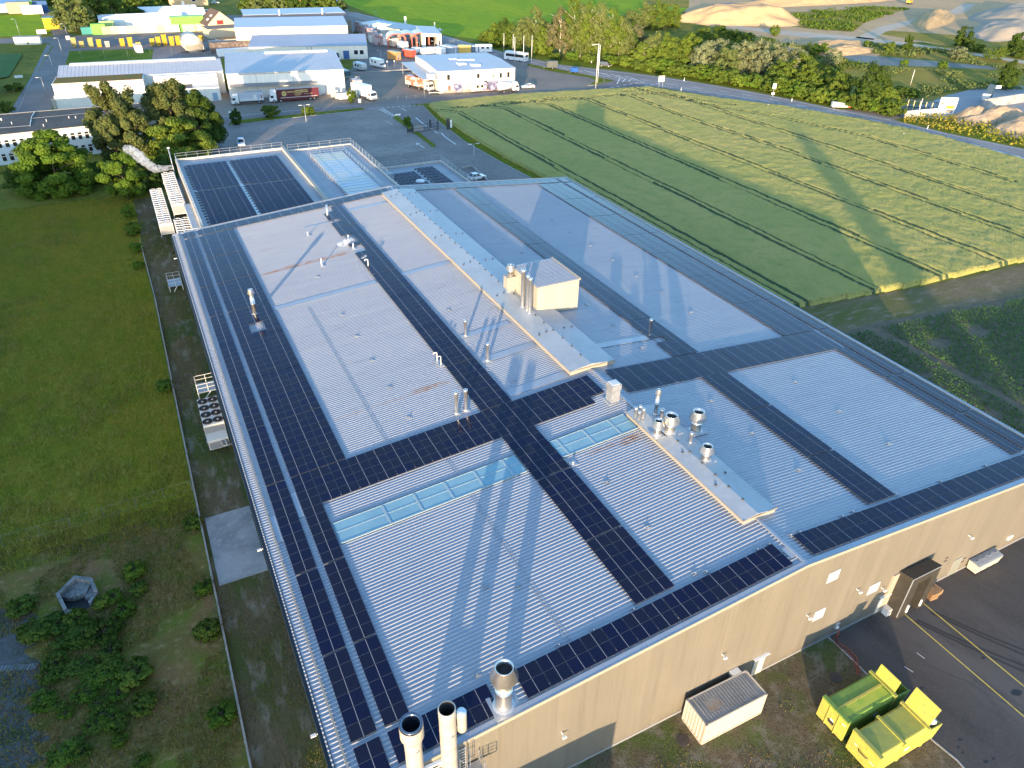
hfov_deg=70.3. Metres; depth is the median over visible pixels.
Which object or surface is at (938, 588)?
pallet
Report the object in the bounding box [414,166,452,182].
solar array
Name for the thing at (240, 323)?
solar array
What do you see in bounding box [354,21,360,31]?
site cabin
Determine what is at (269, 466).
solar array
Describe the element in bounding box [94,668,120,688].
weed clump
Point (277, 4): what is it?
tree
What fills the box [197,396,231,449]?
dry cooler
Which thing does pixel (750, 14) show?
sand heap
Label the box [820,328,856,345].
solar array
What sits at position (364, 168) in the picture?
guard rail
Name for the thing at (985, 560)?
waste bin
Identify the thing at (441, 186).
solar array
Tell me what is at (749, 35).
bush
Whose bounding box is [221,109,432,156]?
parking lot
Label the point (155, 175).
bush
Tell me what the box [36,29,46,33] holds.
van
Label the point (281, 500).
solar array
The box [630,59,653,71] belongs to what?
bush
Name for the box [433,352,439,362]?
flue
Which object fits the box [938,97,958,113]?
advert board
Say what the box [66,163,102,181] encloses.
bush
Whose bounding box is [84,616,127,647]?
bush
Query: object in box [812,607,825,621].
window
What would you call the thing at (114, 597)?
bush
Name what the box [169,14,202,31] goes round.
shop unit
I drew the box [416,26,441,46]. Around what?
car wash
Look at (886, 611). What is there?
white box
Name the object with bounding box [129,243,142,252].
bush
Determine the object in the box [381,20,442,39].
carport
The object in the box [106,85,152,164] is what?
tree
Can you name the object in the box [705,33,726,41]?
bush
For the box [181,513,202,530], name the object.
bush
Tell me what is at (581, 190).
solar array
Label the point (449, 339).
solar array
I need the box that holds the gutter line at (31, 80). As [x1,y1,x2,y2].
[17,44,52,111]
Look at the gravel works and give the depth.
255.85 m
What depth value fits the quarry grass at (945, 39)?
376.25 m
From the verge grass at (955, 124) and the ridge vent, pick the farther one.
the verge grass at (955, 124)
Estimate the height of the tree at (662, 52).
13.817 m
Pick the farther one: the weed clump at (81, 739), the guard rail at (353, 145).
the guard rail at (353, 145)
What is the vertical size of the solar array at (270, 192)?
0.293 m
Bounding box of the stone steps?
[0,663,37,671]
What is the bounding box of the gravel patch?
[0,609,49,767]
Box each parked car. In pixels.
[237,137,244,145]
[467,172,485,180]
[521,83,534,88]
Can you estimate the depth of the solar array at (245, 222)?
117.83 m
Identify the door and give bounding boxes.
[212,93,217,99]
[229,87,329,98]
[343,51,349,58]
[750,657,765,675]
[816,694,851,740]
[846,728,883,767]
[873,599,882,613]
[947,556,962,576]
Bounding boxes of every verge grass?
[902,111,1023,145]
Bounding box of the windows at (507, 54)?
[506,53,527,57]
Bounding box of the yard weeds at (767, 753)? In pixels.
[637,678,861,767]
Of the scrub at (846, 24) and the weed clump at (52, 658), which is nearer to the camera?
the weed clump at (52, 658)
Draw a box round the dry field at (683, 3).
[644,0,688,7]
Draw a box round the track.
[134,195,327,767]
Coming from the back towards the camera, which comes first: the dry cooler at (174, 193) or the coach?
the coach
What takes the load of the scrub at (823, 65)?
on the ground at (26, 64)
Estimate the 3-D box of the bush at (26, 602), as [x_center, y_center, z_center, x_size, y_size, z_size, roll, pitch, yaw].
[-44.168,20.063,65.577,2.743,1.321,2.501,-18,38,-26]
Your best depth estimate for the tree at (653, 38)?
292.68 m
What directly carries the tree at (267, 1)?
on the ground at (26, 64)
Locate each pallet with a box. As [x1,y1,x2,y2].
[929,586,939,595]
[933,583,943,592]
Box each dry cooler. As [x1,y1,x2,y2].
[150,188,174,237]
[161,172,185,217]
[173,217,191,232]
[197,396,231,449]
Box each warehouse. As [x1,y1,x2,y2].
[57,57,226,92]
[224,49,345,98]
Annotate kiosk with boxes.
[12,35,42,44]
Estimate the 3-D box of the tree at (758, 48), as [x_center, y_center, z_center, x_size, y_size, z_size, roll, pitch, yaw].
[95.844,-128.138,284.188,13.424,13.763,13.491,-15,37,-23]
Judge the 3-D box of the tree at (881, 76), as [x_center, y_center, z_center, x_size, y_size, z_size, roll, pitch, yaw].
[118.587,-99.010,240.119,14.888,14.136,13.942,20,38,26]
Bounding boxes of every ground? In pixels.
[0,0,1023,767]
[685,0,1023,55]
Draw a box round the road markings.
[226,13,1022,157]
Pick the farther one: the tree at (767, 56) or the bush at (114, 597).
the tree at (767, 56)
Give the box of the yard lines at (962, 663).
[904,604,1023,716]
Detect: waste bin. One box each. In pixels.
[967,557,984,574]
[975,554,990,570]
[981,551,997,567]
[987,548,1003,564]
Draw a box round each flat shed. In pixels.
[202,24,235,38]
[215,36,235,40]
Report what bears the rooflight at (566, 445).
on the factory hall
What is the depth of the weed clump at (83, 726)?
56.31 m
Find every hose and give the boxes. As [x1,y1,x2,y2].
[833,629,857,675]
[836,629,859,673]
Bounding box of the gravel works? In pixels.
[915,86,1023,119]
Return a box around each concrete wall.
[904,108,939,117]
[980,93,1023,107]
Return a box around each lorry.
[231,90,263,104]
[268,86,318,102]
[343,68,350,77]
[351,82,376,100]
[405,74,433,91]
[496,81,518,92]
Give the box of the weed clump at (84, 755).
[74,743,95,762]
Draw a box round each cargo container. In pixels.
[0,0,31,3]
[0,4,7,12]
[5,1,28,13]
[20,5,43,14]
[32,1,48,11]
[133,43,142,52]
[387,50,400,59]
[458,44,471,52]
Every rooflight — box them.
[332,454,526,543]
[549,414,637,457]
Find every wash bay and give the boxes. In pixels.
[386,30,405,47]
[397,30,417,46]
[409,29,429,46]
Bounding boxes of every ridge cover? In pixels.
[382,189,615,375]
[626,404,777,523]
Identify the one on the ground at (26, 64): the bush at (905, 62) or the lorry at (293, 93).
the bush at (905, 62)
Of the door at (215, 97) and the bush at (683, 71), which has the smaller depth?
the door at (215, 97)
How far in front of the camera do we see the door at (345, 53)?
299.21 m
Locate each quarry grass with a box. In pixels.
[789,7,904,31]
[862,43,1023,68]
[881,31,1023,57]
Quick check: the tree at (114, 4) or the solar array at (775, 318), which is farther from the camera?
the tree at (114, 4)
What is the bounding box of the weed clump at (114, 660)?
[94,656,123,681]
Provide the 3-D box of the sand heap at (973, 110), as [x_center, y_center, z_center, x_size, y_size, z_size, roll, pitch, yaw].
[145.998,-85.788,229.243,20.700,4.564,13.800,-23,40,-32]
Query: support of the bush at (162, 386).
on the meadow at (71, 495)
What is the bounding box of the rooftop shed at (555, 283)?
[514,257,580,310]
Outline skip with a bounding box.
[335,91,347,99]
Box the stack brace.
[424,759,442,767]
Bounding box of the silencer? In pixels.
[456,707,466,732]
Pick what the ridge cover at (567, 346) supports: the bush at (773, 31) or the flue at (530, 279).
the flue at (530, 279)
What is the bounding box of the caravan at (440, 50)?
[434,46,445,53]
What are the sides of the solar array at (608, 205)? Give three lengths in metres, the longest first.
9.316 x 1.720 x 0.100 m
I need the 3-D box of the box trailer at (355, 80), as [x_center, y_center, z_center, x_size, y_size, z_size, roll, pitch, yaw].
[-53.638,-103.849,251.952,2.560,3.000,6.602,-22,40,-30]
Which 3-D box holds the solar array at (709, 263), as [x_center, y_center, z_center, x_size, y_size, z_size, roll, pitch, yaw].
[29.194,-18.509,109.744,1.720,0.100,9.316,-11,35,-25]
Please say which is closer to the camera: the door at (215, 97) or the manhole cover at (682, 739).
the manhole cover at (682, 739)
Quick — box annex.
[51,72,221,109]
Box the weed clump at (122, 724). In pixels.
[102,713,128,735]
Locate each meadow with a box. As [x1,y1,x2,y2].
[0,196,195,561]
[838,66,1023,104]
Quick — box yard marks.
[909,610,1023,712]
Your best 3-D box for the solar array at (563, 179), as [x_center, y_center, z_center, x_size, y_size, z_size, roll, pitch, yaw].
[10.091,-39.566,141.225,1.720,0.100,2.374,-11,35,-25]
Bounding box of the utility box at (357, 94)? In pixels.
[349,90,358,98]
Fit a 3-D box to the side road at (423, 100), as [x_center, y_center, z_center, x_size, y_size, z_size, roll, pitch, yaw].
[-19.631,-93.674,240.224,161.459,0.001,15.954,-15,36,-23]
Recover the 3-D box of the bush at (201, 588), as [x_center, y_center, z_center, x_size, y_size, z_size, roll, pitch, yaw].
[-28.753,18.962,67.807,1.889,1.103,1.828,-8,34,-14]
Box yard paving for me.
[201,63,595,116]
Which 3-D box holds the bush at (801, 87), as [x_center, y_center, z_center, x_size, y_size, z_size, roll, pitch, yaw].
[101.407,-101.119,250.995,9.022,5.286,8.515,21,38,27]
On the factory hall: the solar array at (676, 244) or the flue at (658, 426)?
the solar array at (676, 244)
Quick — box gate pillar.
[446,118,451,128]
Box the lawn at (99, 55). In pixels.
[67,49,153,61]
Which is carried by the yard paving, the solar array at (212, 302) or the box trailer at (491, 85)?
the box trailer at (491, 85)
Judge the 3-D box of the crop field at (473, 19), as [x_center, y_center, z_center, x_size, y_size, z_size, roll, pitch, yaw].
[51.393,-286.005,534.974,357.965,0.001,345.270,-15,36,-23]
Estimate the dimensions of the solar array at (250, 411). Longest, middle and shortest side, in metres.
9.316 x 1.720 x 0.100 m
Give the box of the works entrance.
[840,107,914,123]
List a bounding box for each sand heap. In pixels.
[680,3,799,26]
[731,0,889,6]
[772,39,863,52]
[817,44,873,55]
[911,8,954,31]
[949,105,986,119]
[954,105,1023,126]
[966,19,1023,41]
[968,2,1023,23]
[986,115,1023,138]
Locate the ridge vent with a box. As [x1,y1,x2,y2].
[602,379,621,405]
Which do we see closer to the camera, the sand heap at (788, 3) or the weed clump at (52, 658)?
the weed clump at (52, 658)
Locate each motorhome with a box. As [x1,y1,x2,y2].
[369,57,385,66]
[471,45,478,52]
[475,44,491,51]
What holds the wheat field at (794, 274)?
on the ground at (26, 64)
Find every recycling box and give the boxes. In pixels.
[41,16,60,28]
[80,26,91,34]
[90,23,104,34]
[99,19,114,30]
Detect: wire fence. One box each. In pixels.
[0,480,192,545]
[140,243,251,767]
[350,67,408,72]
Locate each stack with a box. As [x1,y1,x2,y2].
[398,712,423,767]
[438,700,457,767]
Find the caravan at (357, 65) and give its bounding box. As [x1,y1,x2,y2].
[353,61,366,69]
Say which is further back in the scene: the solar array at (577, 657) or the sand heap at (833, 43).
the sand heap at (833, 43)
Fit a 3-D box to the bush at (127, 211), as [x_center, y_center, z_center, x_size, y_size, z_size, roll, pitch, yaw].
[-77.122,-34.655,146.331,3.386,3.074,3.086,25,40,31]
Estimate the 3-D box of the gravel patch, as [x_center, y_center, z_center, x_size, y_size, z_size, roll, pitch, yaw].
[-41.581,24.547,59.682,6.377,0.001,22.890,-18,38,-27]
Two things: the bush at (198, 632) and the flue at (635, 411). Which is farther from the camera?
the flue at (635, 411)
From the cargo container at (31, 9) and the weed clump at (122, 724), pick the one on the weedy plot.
the weed clump at (122, 724)
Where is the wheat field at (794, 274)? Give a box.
[429,86,1023,307]
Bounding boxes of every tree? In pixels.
[8,128,98,200]
[38,0,55,5]
[48,0,96,31]
[78,0,112,23]
[81,80,136,159]
[94,151,146,199]
[95,0,128,13]
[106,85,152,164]
[121,0,150,7]
[121,5,144,13]
[136,3,154,7]
[139,77,198,147]
[143,116,217,166]
[146,77,190,111]
[148,0,167,4]
[154,3,171,5]
[177,89,228,143]
[237,0,258,9]
[246,0,269,8]
[259,0,276,7]
[268,0,288,8]
[285,0,303,7]
[298,0,321,7]
[307,0,330,7]
[321,0,342,8]
[335,0,347,10]
[477,29,488,41]
[482,21,498,42]
[495,17,511,42]
[501,22,520,46]
[510,16,533,47]
[521,5,547,47]
[531,24,554,54]
[539,19,558,45]
[545,6,574,55]
[557,0,581,50]
[567,2,595,58]
[573,0,604,54]
[582,0,614,60]
[593,6,627,60]
[604,15,635,59]
[616,21,639,55]
[617,9,644,31]
[629,41,656,68]
[632,24,647,42]
[634,1,658,29]
[640,31,666,62]
[643,0,671,29]
[652,32,682,66]
[658,3,681,27]
[664,36,692,67]
[676,32,702,64]
[688,40,717,69]
[699,38,729,63]
[705,47,742,78]
[726,39,757,73]
[739,37,772,74]
[750,40,784,74]
[762,59,794,84]
[775,41,805,74]
[789,52,817,78]
[795,61,824,86]
[807,67,838,87]
[819,70,854,93]
[847,61,894,101]
[879,85,901,104]
[954,26,977,47]
[997,59,1021,89]
[1006,32,1023,53]
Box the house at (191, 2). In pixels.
[169,0,208,5]
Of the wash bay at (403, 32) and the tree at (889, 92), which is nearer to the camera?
the tree at (889, 92)
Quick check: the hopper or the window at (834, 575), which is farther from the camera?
the hopper
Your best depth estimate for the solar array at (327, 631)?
54.21 m
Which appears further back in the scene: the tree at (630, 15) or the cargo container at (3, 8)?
the cargo container at (3, 8)
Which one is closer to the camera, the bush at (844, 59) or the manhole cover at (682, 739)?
the manhole cover at (682, 739)
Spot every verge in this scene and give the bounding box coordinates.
[229,108,363,123]
[392,115,434,146]
[423,104,542,177]
[453,37,853,108]
[527,63,603,84]
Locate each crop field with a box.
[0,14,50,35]
[343,0,686,39]
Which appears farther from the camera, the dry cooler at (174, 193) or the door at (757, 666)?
the dry cooler at (174, 193)
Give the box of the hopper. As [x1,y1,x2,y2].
[982,84,996,98]
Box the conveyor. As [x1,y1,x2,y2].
[905,99,938,109]
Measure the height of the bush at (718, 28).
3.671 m
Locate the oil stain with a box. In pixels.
[920,656,1021,762]
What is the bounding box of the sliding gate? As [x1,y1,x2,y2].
[407,120,438,132]
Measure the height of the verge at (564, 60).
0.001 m
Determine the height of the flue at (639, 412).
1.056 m
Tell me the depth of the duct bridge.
130.63 m
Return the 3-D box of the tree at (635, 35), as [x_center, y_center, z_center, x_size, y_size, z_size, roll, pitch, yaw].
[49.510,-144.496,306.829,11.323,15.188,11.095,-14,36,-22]
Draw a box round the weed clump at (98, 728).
[86,716,105,735]
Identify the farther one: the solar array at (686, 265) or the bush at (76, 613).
the solar array at (686, 265)
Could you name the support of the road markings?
on the road at (753, 96)
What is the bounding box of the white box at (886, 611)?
[881,605,892,616]
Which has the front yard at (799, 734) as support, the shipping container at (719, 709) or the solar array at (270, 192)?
the shipping container at (719, 709)
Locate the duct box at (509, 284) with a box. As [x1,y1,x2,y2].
[503,274,516,292]
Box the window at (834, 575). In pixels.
[826,568,840,583]
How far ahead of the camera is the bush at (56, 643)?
62.96 m
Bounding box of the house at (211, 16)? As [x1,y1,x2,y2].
[199,8,233,25]
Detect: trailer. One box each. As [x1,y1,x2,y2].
[349,78,362,85]
[397,40,407,48]
[402,48,415,57]
[411,47,418,53]
[419,46,434,54]
[454,83,461,91]
[487,81,496,91]
[545,60,557,68]
[570,67,577,72]
[831,101,850,107]
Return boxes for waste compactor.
[816,664,909,740]
[846,687,942,767]
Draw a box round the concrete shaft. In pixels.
[56,575,99,613]
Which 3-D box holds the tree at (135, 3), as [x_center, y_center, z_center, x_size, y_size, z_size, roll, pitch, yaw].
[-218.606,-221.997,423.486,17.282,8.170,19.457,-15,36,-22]
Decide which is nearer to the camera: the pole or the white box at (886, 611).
the white box at (886, 611)
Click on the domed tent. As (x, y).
(378, 26)
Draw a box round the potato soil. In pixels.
[844,294,1023,433]
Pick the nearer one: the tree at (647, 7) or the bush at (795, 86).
the bush at (795, 86)
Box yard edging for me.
[828,637,964,767]
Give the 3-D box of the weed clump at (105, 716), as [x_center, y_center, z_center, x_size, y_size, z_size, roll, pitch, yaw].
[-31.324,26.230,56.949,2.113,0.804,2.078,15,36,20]
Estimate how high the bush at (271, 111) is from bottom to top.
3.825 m
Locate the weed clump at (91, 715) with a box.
[84,703,113,725]
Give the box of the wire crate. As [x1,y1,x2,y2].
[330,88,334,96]
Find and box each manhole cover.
[677,734,689,745]
[829,672,841,682]
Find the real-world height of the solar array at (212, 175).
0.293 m
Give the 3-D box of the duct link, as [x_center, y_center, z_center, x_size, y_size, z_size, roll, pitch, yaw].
[18.021,24.290,59.467,0.850,2.620,0.480,-15,36,-23]
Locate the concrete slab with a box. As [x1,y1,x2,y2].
[205,506,267,585]
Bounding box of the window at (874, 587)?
[866,581,880,595]
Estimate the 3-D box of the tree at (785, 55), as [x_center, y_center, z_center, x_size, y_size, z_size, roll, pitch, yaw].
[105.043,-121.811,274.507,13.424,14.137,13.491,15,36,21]
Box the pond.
[844,55,997,68]
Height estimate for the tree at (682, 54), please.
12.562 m
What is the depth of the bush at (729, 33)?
365.26 m
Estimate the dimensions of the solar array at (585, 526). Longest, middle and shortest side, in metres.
8.159 x 3.477 x 0.100 m
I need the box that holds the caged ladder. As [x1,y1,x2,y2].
[458,746,487,767]
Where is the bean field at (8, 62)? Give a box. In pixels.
[0,54,21,77]
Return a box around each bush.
[0,101,16,113]
[0,165,51,190]
[3,82,23,91]
[4,594,37,619]
[14,616,51,645]
[40,610,69,633]
[49,621,85,650]
[58,616,101,649]
[61,607,88,624]
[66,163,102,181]
[78,660,98,674]
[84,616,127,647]
[91,593,109,609]
[94,159,123,177]
[94,639,123,660]
[102,587,124,604]
[110,600,137,621]
[115,655,154,692]
[120,204,137,216]
[123,221,140,235]
[123,560,147,582]
[127,689,157,716]
[128,580,148,597]
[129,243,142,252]
[132,261,144,269]
[132,753,152,767]
[137,163,167,190]
[147,155,178,178]
[154,379,173,392]
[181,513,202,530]
[189,618,222,643]
[193,578,213,596]
[204,698,237,729]
[229,108,241,124]
[260,105,280,117]
[300,106,314,114]
[346,89,355,102]
[402,116,410,125]
[488,39,500,46]
[508,44,521,50]
[548,52,560,59]
[565,51,579,59]
[580,54,596,62]
[604,55,620,64]
[618,55,633,67]
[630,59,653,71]
[645,57,662,72]
[654,57,674,74]
[666,62,684,75]
[676,64,696,76]
[686,64,706,78]
[695,26,712,34]
[697,65,718,79]
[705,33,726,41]
[706,66,731,82]
[713,25,726,31]
[718,69,739,83]
[721,29,742,37]
[729,74,752,86]
[737,31,755,40]
[739,73,764,87]
[750,75,773,89]
[761,80,779,92]
[769,25,780,35]
[772,77,797,93]
[780,80,806,96]
[793,82,815,98]
[800,42,818,54]
[803,87,828,101]
[812,87,838,102]
[813,43,831,53]
[820,48,843,65]
[824,91,850,103]
[836,56,847,63]
[836,92,859,105]
[847,92,871,111]
[857,92,883,110]
[864,40,873,44]
[866,98,896,114]
[878,99,907,116]
[883,41,895,53]
[896,86,921,98]
[899,59,909,65]
[901,34,913,50]
[937,61,948,67]
[947,45,967,58]
[967,42,986,51]
[982,46,1010,59]
[1009,45,1023,57]
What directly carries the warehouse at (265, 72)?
on the yard paving
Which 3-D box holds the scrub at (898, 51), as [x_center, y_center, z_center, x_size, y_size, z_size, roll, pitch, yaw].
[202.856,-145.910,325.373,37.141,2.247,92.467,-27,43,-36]
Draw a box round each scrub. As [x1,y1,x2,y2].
[678,30,869,70]
[792,5,908,30]
[831,64,1023,101]
[864,43,1023,71]
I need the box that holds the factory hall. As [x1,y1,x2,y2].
[171,177,1023,767]
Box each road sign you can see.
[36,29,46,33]
[658,76,664,86]
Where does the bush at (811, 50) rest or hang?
on the ground at (26, 64)
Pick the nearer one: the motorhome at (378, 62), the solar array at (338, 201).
the solar array at (338, 201)
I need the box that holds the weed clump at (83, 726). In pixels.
[80,718,98,734]
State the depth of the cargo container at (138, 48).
304.32 m
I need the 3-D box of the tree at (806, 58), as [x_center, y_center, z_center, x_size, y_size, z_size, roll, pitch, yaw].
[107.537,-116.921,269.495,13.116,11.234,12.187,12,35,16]
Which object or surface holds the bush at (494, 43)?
on the verge at (564, 60)
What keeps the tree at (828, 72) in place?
on the ground at (26, 64)
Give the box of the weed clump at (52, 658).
[40,648,70,671]
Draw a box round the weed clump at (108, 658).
[103,653,125,670]
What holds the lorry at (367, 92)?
on the yard paving
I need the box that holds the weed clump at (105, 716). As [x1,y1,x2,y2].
[98,704,127,731]
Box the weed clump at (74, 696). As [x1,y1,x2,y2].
[69,684,92,705]
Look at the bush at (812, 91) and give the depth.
245.93 m
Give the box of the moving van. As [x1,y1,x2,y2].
[599,61,611,66]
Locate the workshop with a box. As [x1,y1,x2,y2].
[401,52,514,93]
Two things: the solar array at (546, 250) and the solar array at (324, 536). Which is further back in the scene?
the solar array at (546, 250)
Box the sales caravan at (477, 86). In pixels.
[467,81,485,92]
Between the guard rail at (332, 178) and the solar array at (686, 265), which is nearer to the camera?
the solar array at (686, 265)
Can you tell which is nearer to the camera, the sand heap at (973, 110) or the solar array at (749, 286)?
the solar array at (749, 286)
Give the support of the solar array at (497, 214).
on the factory hall
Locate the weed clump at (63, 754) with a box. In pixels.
[45,738,78,767]
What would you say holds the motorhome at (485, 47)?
on the road at (753, 96)
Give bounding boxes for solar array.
[182,232,194,238]
[184,161,238,190]
[184,238,203,261]
[192,260,212,287]
[194,186,256,225]
[197,209,297,235]
[199,229,242,258]
[200,285,223,316]
[208,250,254,283]
[210,314,233,345]
[217,274,268,311]
[220,342,247,384]
[227,155,293,184]
[228,302,281,340]
[232,380,263,429]
[239,329,298,377]
[242,179,313,214]
[248,425,284,485]
[253,364,319,422]
[266,481,295,518]
[270,407,345,477]
[277,512,316,574]
[291,412,500,509]
[296,189,386,212]
[296,568,345,655]
[303,503,343,563]
[323,648,376,742]
[324,205,355,227]
[324,557,375,642]
[335,223,373,246]
[353,736,390,767]
[354,634,408,725]
[355,245,394,273]
[373,268,415,298]
[387,684,493,763]
[388,171,428,184]
[392,292,442,329]
[399,183,483,189]
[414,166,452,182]
[417,322,473,366]
[446,358,511,410]
[455,188,492,204]
[476,204,517,223]
[480,179,557,185]
[482,375,603,436]
[501,222,546,244]
[502,425,569,479]
[517,598,679,697]
[528,243,574,263]
[537,468,620,540]
[538,183,586,198]
[557,178,570,181]
[563,198,614,216]
[563,263,609,290]
[566,182,596,197]
[586,526,674,603]
[589,288,649,320]
[592,197,626,213]
[592,215,646,235]
[605,349,743,391]
[619,214,658,232]
[623,233,677,253]
[628,318,697,356]
[652,232,690,250]
[652,251,717,276]
[662,544,792,620]
[682,250,728,272]
[689,274,761,303]
[702,372,769,409]
[719,331,842,367]
[721,272,774,298]
[734,300,813,335]
[747,405,831,456]
[766,298,827,328]
[792,490,942,554]
[808,450,894,503]
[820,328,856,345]
[836,347,892,376]
[848,344,904,373]
[885,375,957,415]
[898,372,970,411]
[922,454,1023,505]
[950,413,1022,452]
[962,410,1023,447]
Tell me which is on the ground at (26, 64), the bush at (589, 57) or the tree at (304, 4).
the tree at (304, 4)
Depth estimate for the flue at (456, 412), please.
72.48 m
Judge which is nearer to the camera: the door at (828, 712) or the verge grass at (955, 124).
the door at (828, 712)
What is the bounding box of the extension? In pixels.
[175,143,470,227]
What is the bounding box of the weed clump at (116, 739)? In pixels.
[110,732,129,749]
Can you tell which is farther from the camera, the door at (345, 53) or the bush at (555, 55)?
the bush at (555, 55)
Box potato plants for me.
[849,297,1023,432]
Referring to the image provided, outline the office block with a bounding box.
[0,103,156,165]
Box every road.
[0,11,202,112]
[222,80,651,121]
[335,0,1023,157]
[368,105,529,180]
[718,25,1023,63]
[856,4,974,39]
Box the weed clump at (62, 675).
[51,663,69,681]
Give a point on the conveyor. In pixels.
(917, 106)
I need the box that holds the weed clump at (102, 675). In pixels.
[80,665,108,689]
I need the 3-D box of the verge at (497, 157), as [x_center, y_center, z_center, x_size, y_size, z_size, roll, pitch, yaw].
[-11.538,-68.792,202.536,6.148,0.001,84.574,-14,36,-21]
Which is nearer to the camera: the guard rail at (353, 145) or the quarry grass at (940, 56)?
the guard rail at (353, 145)
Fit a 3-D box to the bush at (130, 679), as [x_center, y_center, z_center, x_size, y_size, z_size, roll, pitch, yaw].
[-31.277,23.815,59.996,3.009,1.525,3.112,-27,43,-36]
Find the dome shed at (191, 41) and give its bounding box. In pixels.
[180,31,207,52]
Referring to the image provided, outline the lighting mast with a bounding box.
[592,44,598,88]
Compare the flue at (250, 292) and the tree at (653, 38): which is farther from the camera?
the tree at (653, 38)
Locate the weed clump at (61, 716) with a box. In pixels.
[56,705,74,720]
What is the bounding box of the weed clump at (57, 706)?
[48,698,67,713]
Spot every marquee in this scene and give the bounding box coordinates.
[97,14,125,28]
[123,12,170,27]
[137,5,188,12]
[155,12,181,15]
[162,7,204,14]
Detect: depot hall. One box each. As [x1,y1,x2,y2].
[234,16,347,40]
[241,7,351,33]
[248,34,367,58]
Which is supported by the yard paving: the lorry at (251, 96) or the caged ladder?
the lorry at (251, 96)
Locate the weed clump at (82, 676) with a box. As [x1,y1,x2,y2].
[79,663,102,683]
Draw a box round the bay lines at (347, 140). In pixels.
[255,122,432,156]
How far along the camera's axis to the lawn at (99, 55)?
298.29 m
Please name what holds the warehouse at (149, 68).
on the ground at (26, 64)
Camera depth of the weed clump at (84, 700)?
58.47 m
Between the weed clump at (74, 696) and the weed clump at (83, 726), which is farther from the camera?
the weed clump at (74, 696)
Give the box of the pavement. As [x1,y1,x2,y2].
[10,44,50,112]
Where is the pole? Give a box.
[167,147,175,176]
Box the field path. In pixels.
[801,264,1023,332]
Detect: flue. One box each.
[247,288,259,314]
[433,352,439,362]
[437,356,444,366]
[453,391,460,415]
[462,319,468,337]
[462,388,469,412]
[484,342,491,362]
[485,659,520,722]
[506,263,515,276]
[520,268,525,307]
[525,274,530,310]
[528,277,532,313]
[569,461,577,466]
[634,406,637,417]
[637,410,641,420]
[641,408,645,418]
[648,318,652,334]
[648,418,665,439]
[652,388,661,415]
[657,408,664,418]
[661,411,682,437]
[684,408,708,436]
[688,431,694,443]
[699,443,716,462]
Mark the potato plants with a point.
(964, 347)
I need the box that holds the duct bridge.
[183,203,199,229]
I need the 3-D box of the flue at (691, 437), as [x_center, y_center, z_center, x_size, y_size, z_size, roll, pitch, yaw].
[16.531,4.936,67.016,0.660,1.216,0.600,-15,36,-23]
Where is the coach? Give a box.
[504,50,527,61]
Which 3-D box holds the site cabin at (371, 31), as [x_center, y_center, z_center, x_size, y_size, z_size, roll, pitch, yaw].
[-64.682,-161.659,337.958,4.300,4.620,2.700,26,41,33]
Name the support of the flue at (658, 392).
on the ridge cover at (735, 495)
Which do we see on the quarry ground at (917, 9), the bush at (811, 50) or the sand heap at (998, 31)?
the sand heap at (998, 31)
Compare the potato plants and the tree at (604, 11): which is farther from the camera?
the tree at (604, 11)
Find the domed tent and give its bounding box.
[359,20,399,35]
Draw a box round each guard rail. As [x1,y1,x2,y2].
[174,142,281,225]
[287,138,393,175]
[308,147,348,194]
[343,149,381,184]
[381,155,474,179]
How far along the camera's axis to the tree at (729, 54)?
276.00 m
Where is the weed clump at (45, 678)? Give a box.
[36,665,61,685]
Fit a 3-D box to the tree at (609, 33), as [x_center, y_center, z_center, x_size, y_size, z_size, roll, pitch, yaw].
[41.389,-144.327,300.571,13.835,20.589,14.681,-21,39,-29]
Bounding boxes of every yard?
[69,12,519,74]
[171,105,502,203]
[572,638,961,767]
[829,538,1023,767]
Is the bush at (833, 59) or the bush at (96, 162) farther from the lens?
the bush at (833, 59)
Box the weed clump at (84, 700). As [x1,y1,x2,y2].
[78,683,100,704]
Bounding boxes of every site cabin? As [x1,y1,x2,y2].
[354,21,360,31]
[358,24,367,33]
[363,27,372,38]
[367,30,377,40]
[368,34,400,46]
[372,33,382,45]
[440,44,457,53]
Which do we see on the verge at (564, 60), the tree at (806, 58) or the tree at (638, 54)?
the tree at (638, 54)
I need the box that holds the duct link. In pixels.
[728,667,740,677]
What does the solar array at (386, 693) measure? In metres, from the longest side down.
7.002 x 1.720 x 0.100 m
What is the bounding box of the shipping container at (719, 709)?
[681,670,767,744]
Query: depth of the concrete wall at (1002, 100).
245.87 m
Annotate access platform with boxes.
[166,271,183,291]
[194,373,215,398]
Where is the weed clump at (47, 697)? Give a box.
[25,688,58,714]
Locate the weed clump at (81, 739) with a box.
[57,732,90,763]
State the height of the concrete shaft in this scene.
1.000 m
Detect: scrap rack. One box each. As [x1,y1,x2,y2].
[209,40,249,53]
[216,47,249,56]
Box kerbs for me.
[232,78,604,180]
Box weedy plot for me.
[0,508,248,767]

